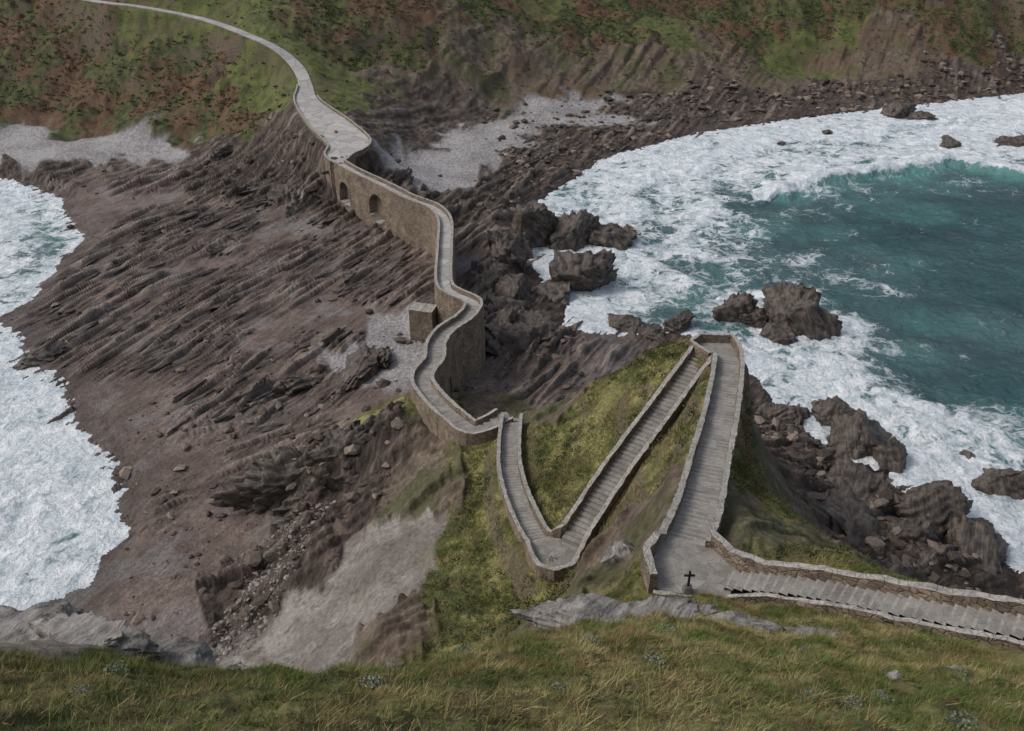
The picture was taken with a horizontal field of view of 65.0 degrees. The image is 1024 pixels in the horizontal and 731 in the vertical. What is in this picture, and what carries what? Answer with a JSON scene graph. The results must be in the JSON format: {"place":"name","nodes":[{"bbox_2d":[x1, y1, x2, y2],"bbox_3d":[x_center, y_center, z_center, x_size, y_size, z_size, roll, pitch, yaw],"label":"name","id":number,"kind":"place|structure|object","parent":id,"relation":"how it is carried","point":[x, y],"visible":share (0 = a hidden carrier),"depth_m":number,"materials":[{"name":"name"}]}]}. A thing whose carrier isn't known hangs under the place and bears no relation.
{"place":"outdoors","nodes":[
{"label":"outdoors","id":0,"kind":"place"},
{"bbox_2d":[0,0,1023,730],"bbox_3d":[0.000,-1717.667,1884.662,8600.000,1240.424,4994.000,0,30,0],"label":"terrain","id":1,"kind":"structure","parent":0,"point":[360,598],"depth_m":153.02,"materials":[{"name":"brown stone"}]},
{"bbox_2d":[12,340,67,370],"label":"beach rock","id":2,"kind":"object","parent":1,"relation":"on","point":[48,352],"visible":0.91,"depth_m":141.01,"materials":[{"name":"stone"}]},
{"bbox_2d":[0,601,83,643],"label":"rock outcrop","id":3,"kind":"object","parent":1,"relation":"on","point":[15,628],"visible":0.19,"depth_m":26.62,"materials":[{"name":"grey stone"}]},
{"bbox_2d":[27,610,165,662],"bbox_3d":[-13.338,8.718,25.090,5.239,1.290,1.789,11,32,19],"label":"rock outcrop","id":4,"kind":"object","parent":1,"relation":"on","point":[91,627],"visible":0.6,"depth_m":25.00,"materials":[{"name":"grey stone"}]},
{"bbox_2d":[157,636,224,667],"bbox_3d":[-10.525,9.433,25.507,2.718,0.748,1.902,0,30,0],"label":"rock outcrop","id":5,"kind":"object","parent":1,"relation":"on","point":[177,648],"visible":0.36,"depth_m":25.69,"materials":[{"name":"grey stone"}]},
{"bbox_2d":[202,145,233,167],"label":"beach rock","id":6,"kind":"object","parent":1,"relation":"on","point":[220,152],"visible":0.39,"depth_m":236.94,"materials":[{"name":"grey stone"}]},
{"bbox_2d":[83,0,371,187],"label":"footpath","id":7,"kind":"structure","parent":1,"relation":"on","point":[319,116],"depth_m":234.15,"materials":[{"name":"concrete"}]},
{"bbox_2d":[228,158,245,176],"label":"beach rock","id":8,"kind":"object","parent":1,"relation":"on","point":[237,170],"visible":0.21,"depth_m":226.02,"materials":[{"name":"grey stone"}]},
{"bbox_2d":[209,447,304,513],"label":"beach rock","id":9,"kind":"object","parent":1,"relation":"on","point":[259,487],"visible":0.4,"depth_m":102.13,"materials":[{"name":"stone"}]},
{"bbox_2d":[235,176,278,195],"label":"beach rock","id":10,"kind":"object","parent":1,"relation":"on","point":[252,188],"visible":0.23,"depth_m":213.37,"materials":[{"name":"grey stone"}]},
{"bbox_2d":[244,385,285,405],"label":"beach rock","id":11,"kind":"object","parent":1,"relation":"on","point":[277,392],"visible":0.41,"depth_m":127.28,"materials":[{"name":"brown stone"}]},
{"bbox_2d":[205,500,336,660],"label":"gully rubble","id":12,"kind":"object","parent":1,"relation":"on","point":[234,616],"visible":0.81,"depth_m":89.36,"materials":[{"name":"stone"}]},
{"bbox_2d":[262,174,302,205],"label":"beach rock","id":13,"kind":"object","parent":1,"relation":"on","point":[277,192],"visible":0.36,"depth_m":208.15,"materials":[{"name":"grey stone"}]},
{"bbox_2d":[269,373,323,394],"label":"beach rock","id":14,"kind":"object","parent":1,"relation":"on","point":[292,383],"visible":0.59,"depth_m":129.19,"materials":[{"name":"stone"}]},
{"bbox_2d":[271,506,321,528],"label":"beach rock","id":15,"kind":"object","parent":1,"relation":"on","point":[278,522],"visible":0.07,"depth_m":97.58,"materials":[{"name":"stone"}]},
{"bbox_2d":[270,473,329,515],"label":"beach rock","id":16,"kind":"object","parent":1,"relation":"on","point":[289,503],"visible":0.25,"depth_m":101.42,"materials":[{"name":"stone"}]},
{"bbox_2d":[285,193,321,217],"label":"beach rock","id":17,"kind":"object","parent":1,"relation":"on","point":[304,203],"visible":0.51,"depth_m":200.08,"materials":[{"name":"stone"}]},
{"bbox_2d":[303,414,375,466],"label":"beach rock","id":18,"kind":"object","parent":1,"relation":"on","point":[338,444],"visible":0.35,"depth_m":103.34,"materials":[{"name":"stone"}]},
{"bbox_2d":[321,471,358,489],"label":"beach rock","id":19,"kind":"object","parent":1,"relation":"on","point":[339,482],"visible":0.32,"depth_m":101.21,"materials":[{"name":"brown stone"}]},
{"bbox_2d":[340,344,380,389],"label":"beach rock","id":20,"kind":"object","parent":1,"relation":"on","point":[362,366],"visible":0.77,"depth_m":132.07,"materials":[{"name":"stone"}]},
{"bbox_2d":[365,346,391,369],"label":"beach rock","id":21,"kind":"object","parent":1,"relation":"on","point":[385,357],"visible":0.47,"depth_m":134.40,"materials":[{"name":"stone"}]},
{"bbox_2d":[357,400,404,433],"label":"beach rock","id":22,"kind":"object","parent":1,"relation":"on","point":[387,409],"visible":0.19,"depth_m":105.25,"materials":[{"name":"stone"}]},
{"bbox_2d":[381,661,404,668],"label":"rock outcrop","id":23,"kind":"object","parent":1,"relation":"on","point":[388,664],"visible":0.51,"depth_m":23.93,"materials":[{"name":"grey stone"}]},
{"bbox_2d":[390,166,413,183],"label":"beach rock","id":24,"kind":"object","parent":1,"relation":"on","point":[398,176],"visible":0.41,"depth_m":212.71,"materials":[{"name":"grey stone"}]},
{"bbox_2d":[333,160,512,446],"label":"stone bridge","id":25,"kind":"structure","parent":1,"relation":"on","point":[447,327],"depth_m":137.61,"materials":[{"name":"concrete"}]},
{"bbox_2d":[0,556,1023,730],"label":"grass","id":26,"kind":"structure","parent":1,"relation":"on","point":[813,657],"depth_m":19.14,"materials":[{"name":"green plant"}]},
{"bbox_2d":[0,0,1023,133],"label":"heather","id":27,"kind":"object","parent":1,"relation":"on","point":[358,58],"visible":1,"depth_m":303.68,"materials":[{"name":"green plant"}]},
{"bbox_2d":[10,35,1023,635],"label":"beach boulders","id":28,"kind":"object","parent":1,"relation":"on","point":[252,557],"visible":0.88,"depth_m":134.61,"materials":[{"name":"stone"}]},
{"bbox_2d":[68,623,978,730],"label":"coastal shrubs","id":29,"kind":"object","parent":1,"relation":"on","point":[375,677],"visible":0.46,"depth_m":18.48,"materials":[{"name":"green plant"}]},
{"bbox_2d":[508,593,631,629],"bbox_3d":[3.280,10.023,31.343,6.922,1.196,2.432,0,30,0],"label":"rock outcrop","id":30,"kind":"object","parent":1,"relation":"on","point":[575,608],"visible":0.46,"depth_m":31.47,"materials":[{"name":"grey stone"}]},
{"bbox_2d":[600,539,634,567],"bbox_3d":[6.753,11.976,49.000,2.949,3.816,2.491,14,33,23],"label":"rock outcrop","id":31,"kind":"object","parent":1,"relation":"on","point":[617,552],"visible":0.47,"depth_m":48.24,"materials":[{"name":"grey stone"}]},
{"bbox_2d":[621,595,717,618],"bbox_3d":[5.785,9.797,31.773,4.933,0.767,1.221,0,30,0],"label":"rock outcrop","id":32,"kind":"object","parent":1,"relation":"on","point":[684,608],"visible":0.53,"depth_m":31.78,"materials":[{"name":"grey stone"}]},
{"bbox_2d":[402,337,944,664],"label":"grass","id":33,"kind":"structure","parent":1,"relation":"on","point":[849,561],"depth_m":69.72,"materials":[{"name":"green plant"}]},
{"bbox_2d":[704,610,788,632],"bbox_3d":[9.074,10.124,31.383,3.297,0.883,1.012,9,31,15],"label":"rock outcrop","id":34,"kind":"object","parent":1,"relation":"on","point":[739,617],"visible":0.55,"depth_m":31.19,"materials":[{"name":"grey stone"}]},
{"bbox_2d":[496,333,1023,650],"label":"stone stairway","id":35,"kind":"object","parent":1,"relation":"on","point":[682,541],"visible":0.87,"depth_m":46.35,"materials":[{"name":"grey stone"}]},
{"bbox_2d":[681,570,694,594],"bbox_3d":[8.200,10.068,37.336,0.500,1.425,0.490,0,30,0],"label":"wayside cross","id":36,"kind":"object","parent":35,"relation":"on","point":[686,588],"visible":0.94,"depth_m":37.34,"materials":[{"name":"grey stone"}]},
{"bbox_2d":[784,625,859,644],"bbox_3d":[11.595,10.127,29.958,2.774,0.482,0.825,5,30,8],"label":"rock outcrop","id":37,"kind":"object","parent":1,"relation":"on","point":[796,630],"visible":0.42,"depth_m":30.07,"materials":[{"name":"grey stone"}]},
{"bbox_2d":[820,482,886,546],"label":"sea rock","id":38,"kind":"object","parent":1,"relation":"on","point":[851,515],"visible":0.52,"depth_m":97.92,"materials":[{"name":"brown stone"}]},
{"bbox_2d":[885,670,902,679],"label":"rock outcrop","id":39,"kind":"object","parent":1,"relation":"on","point":[892,674],"visible":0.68,"depth_m":19.91,"materials":[{"name":"grey stone"}]},
{"bbox_2d":[942,664,976,677],"bbox_3d":[12.550,8.574,22.506,0.861,0.493,0.697,-11,32,-18],"label":"rock outcrop","id":40,"kind":"object","parent":1,"relation":"on","point":[966,671],"visible":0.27,"depth_m":22.43,"materials":[{"name":"grey stone"}]},
{"bbox_2d":[0,93,1023,610],"bbox_3d":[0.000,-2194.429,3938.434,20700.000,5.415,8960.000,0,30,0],"label":"sea","id":41,"kind":"structure","parent":0,"point":[898,243],"depth_m":171.91,"materials":[{"name":"liquid"}]},
{"bbox_2d":[469,257,516,279],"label":"sea rock","id":42,"kind":"object","parent":41,"relation":"in","point":[493,266],"visible":0.31,"depth_m":166.18,"materials":[{"name":"stone"}]},
{"bbox_2d":[489,307,517,325],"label":"sea rock","id":43,"kind":"object","parent":41,"relation":"in","point":[505,315],"visible":0.18,"depth_m":144.17,"materials":[{"name":"grey stone"}]},
{"bbox_2d":[483,294,528,311],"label":"sea rock","id":44,"kind":"object","parent":41,"relation":"in","point":[502,302],"visible":0.4,"depth_m":154.13,"materials":[{"name":"grey stone"}]},
{"bbox_2d":[489,239,526,273],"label":"sea rock","id":45,"kind":"object","parent":41,"relation":"in","point":[512,254],"visible":0.52,"depth_m":170.43,"materials":[{"name":"stone"}]},
{"bbox_2d":[486,230,535,258],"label":"sea rock","id":46,"kind":"object","parent":41,"relation":"in","point":[518,238],"visible":0.44,"depth_m":179.86,"materials":[{"name":"stone"}]},
{"bbox_2d":[492,273,532,299],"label":"sea rock","id":47,"kind":"object","parent":41,"relation":"in","point":[517,286],"visible":0.43,"depth_m":160.10,"materials":[{"name":"stone"}]},
{"bbox_2d":[484,312,551,359],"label":"sea rock","id":48,"kind":"object","parent":41,"relation":"in","point":[519,334],"visible":0.66,"depth_m":141.06,"materials":[{"name":"brown stone"}]},
{"bbox_2d":[510,200,558,247],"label":"sea rock","id":49,"kind":"object","parent":41,"relation":"in","point":[534,222],"visible":0.56,"depth_m":185.43,"materials":[{"name":"brown stone"}]},
{"bbox_2d":[525,309,558,330],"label":"sea rock","id":50,"kind":"object","parent":41,"relation":"in","point":[538,313],"visible":0.16,"depth_m":150.38,"materials":[{"name":"grey stone"}]},
{"bbox_2d":[535,279,570,305],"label":"sea rock","id":51,"kind":"object","parent":41,"relation":"in","point":[559,291],"visible":0.66,"depth_m":162.93,"materials":[{"name":"stone"}]},
{"bbox_2d":[548,208,599,251],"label":"sea rock","id":52,"kind":"object","parent":41,"relation":"in","point":[571,231],"visible":0.69,"depth_m":185.83,"materials":[{"name":"stone"}]},
{"bbox_2d":[549,247,614,291],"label":"sea rock","id":53,"kind":"object","parent":41,"relation":"in","point":[585,271],"visible":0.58,"depth_m":165.35,"materials":[{"name":"brown stone"}]},
{"bbox_2d":[588,223,600,231],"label":"sea rock","id":54,"kind":"object","parent":41,"relation":"in","point":[594,226],"visible":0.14,"depth_m":187.41,"materials":[{"name":"brown stone"}]},
{"bbox_2d":[596,248,618,287],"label":"sea rock","id":55,"kind":"object","parent":41,"relation":"in","point":[609,275],"visible":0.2,"depth_m":170.72,"materials":[{"name":"stone"}]},
{"bbox_2d":[588,222,632,250],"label":"sea rock","id":56,"kind":"object","parent":41,"relation":"in","point":[614,235],"visible":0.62,"depth_m":185.75,"materials":[{"name":"brown stone"}]},
{"bbox_2d":[607,313,648,333],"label":"sea rock","id":57,"kind":"object","parent":41,"relation":"in","point":[627,323],"visible":0.89,"depth_m":151.22,"materials":[{"name":"grey stone"}]},
{"bbox_2d":[623,224,637,239],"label":"sea rock","id":58,"kind":"object","parent":41,"relation":"in","point":[629,229],"visible":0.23,"depth_m":189.04,"materials":[{"name":"stone"}]},
{"bbox_2d":[641,322,666,341],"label":"sea rock","id":59,"kind":"object","parent":41,"relation":"in","point":[653,331],"visible":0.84,"depth_m":149.12,"materials":[{"name":"grey stone"}]},
{"bbox_2d":[662,308,694,333],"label":"sea rock","id":60,"kind":"object","parent":41,"relation":"in","point":[679,323],"visible":0.99,"depth_m":150.62,"materials":[{"name":"grey stone"}]},
{"bbox_2d":[712,292,758,321],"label":"sea rock","id":61,"kind":"object","parent":41,"relation":"in","point":[732,307],"visible":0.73,"depth_m":154.17,"materials":[{"name":"stone"}]},
{"bbox_2d":[738,307,768,328],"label":"sea rock","id":62,"kind":"object","parent":41,"relation":"in","point":[757,318],"visible":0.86,"depth_m":152.46,"materials":[{"name":"stone"}]},
{"bbox_2d":[759,322,798,344],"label":"sea rock","id":63,"kind":"object","parent":41,"relation":"in","point":[781,333],"visible":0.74,"depth_m":147.73,"materials":[{"name":"stone"}]},
{"bbox_2d":[756,402,810,425],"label":"sea rock","id":64,"kind":"object","parent":41,"relation":"in","point":[796,415],"visible":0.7,"depth_m":124.88,"materials":[{"name":"stone"}]},
{"bbox_2d":[760,280,842,339],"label":"sea rock","id":65,"kind":"object","parent":41,"relation":"in","point":[798,310],"visible":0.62,"depth_m":149.73,"materials":[{"name":"grey stone"}]},
{"bbox_2d":[814,321,830,336],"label":"sea rock","id":66,"kind":"object","parent":41,"relation":"in","point":[819,324],"visible":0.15,"depth_m":148.77,"materials":[{"name":"stone"}]},
{"bbox_2d":[822,129,832,133],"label":"sea rock","id":67,"kind":"object","parent":41,"relation":"in","point":[827,131],"visible":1,"depth_m":280.34,"materials":[{"name":"grey stone"}]},
{"bbox_2d":[811,395,856,426],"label":"sea rock","id":68,"kind":"object","parent":41,"relation":"in","point":[823,411],"visible":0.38,"depth_m":123.97,"materials":[{"name":"brown stone"}]},
{"bbox_2d":[826,408,891,459],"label":"sea rock","id":69,"kind":"object","parent":41,"relation":"in","point":[857,434],"visible":0.65,"depth_m":118.10,"materials":[{"name":"stone"}]},
{"bbox_2d":[825,454,893,501],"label":"sea rock","id":70,"kind":"object","parent":41,"relation":"in","point":[862,480],"visible":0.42,"depth_m":106.55,"materials":[{"name":"stone"}]},
{"bbox_2d":[872,436,907,473],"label":"sea rock","id":71,"kind":"object","parent":41,"relation":"in","point":[890,454],"visible":0.82,"depth_m":114.03,"materials":[{"name":"brown stone"}]},
{"bbox_2d":[880,100,916,117],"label":"sea rock","id":72,"kind":"object","parent":41,"relation":"in","point":[896,109],"visible":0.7,"depth_m":302.76,"materials":[{"name":"grey stone"}]},
{"bbox_2d":[888,516,944,547],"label":"sea rock","id":73,"kind":"object","parent":41,"relation":"in","point":[919,531],"visible":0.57,"depth_m":97.65,"materials":[{"name":"brown stone"}]},
{"bbox_2d":[905,110,938,119],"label":"sea rock","id":74,"kind":"object","parent":41,"relation":"in","point":[918,115],"visible":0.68,"depth_m":298.52,"materials":[{"name":"grey stone"}]},
{"bbox_2d":[892,480,973,534],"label":"sea rock","id":75,"kind":"object","parent":41,"relation":"in","point":[940,504],"visible":0.53,"depth_m":101.74,"materials":[{"name":"brown stone"}]},
{"bbox_2d":[939,135,960,148],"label":"sea rock","id":76,"kind":"object","parent":41,"relation":"in","point":[948,142],"visible":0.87,"depth_m":265.86,"materials":[{"name":"grey stone"}]},
{"bbox_2d":[959,449,974,459],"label":"sea rock","id":77,"kind":"object","parent":41,"relation":"in","point":[968,455],"visible":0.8,"depth_m":116.74,"materials":[{"name":"stone"}]},
{"bbox_2d":[947,514,1009,576],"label":"sea rock","id":78,"kind":"object","parent":41,"relation":"in","point":[987,544],"visible":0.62,"depth_m":97.82,"materials":[{"name":"stone"}]},
{"bbox_2d":[970,517,994,529],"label":"sea rock","id":79,"kind":"object","parent":41,"relation":"in","point":[981,519],"visible":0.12,"depth_m":102.32,"materials":[{"name":"stone"}]},
{"bbox_2d":[971,468,1023,499],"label":"sea rock","id":80,"kind":"object","parent":41,"relation":"in","point":[1009,482],"visible":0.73,"depth_m":109.82,"materials":[{"name":"stone"}]},
{"bbox_2d":[993,135,1023,146],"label":"sea rock","id":81,"kind":"object","parent":41,"relation":"in","point":[1002,140],"visible":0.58,"depth_m":264.63,"materials":[{"name":"stone"}]},
{"bbox_2d":[1019,571,1023,588],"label":"sea rock","id":82,"kind":"object","parent":41,"relation":"in","point":[1021,580],"visible":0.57,"depth_m":94.43,"materials":[{"name":"stone"}]}
]}

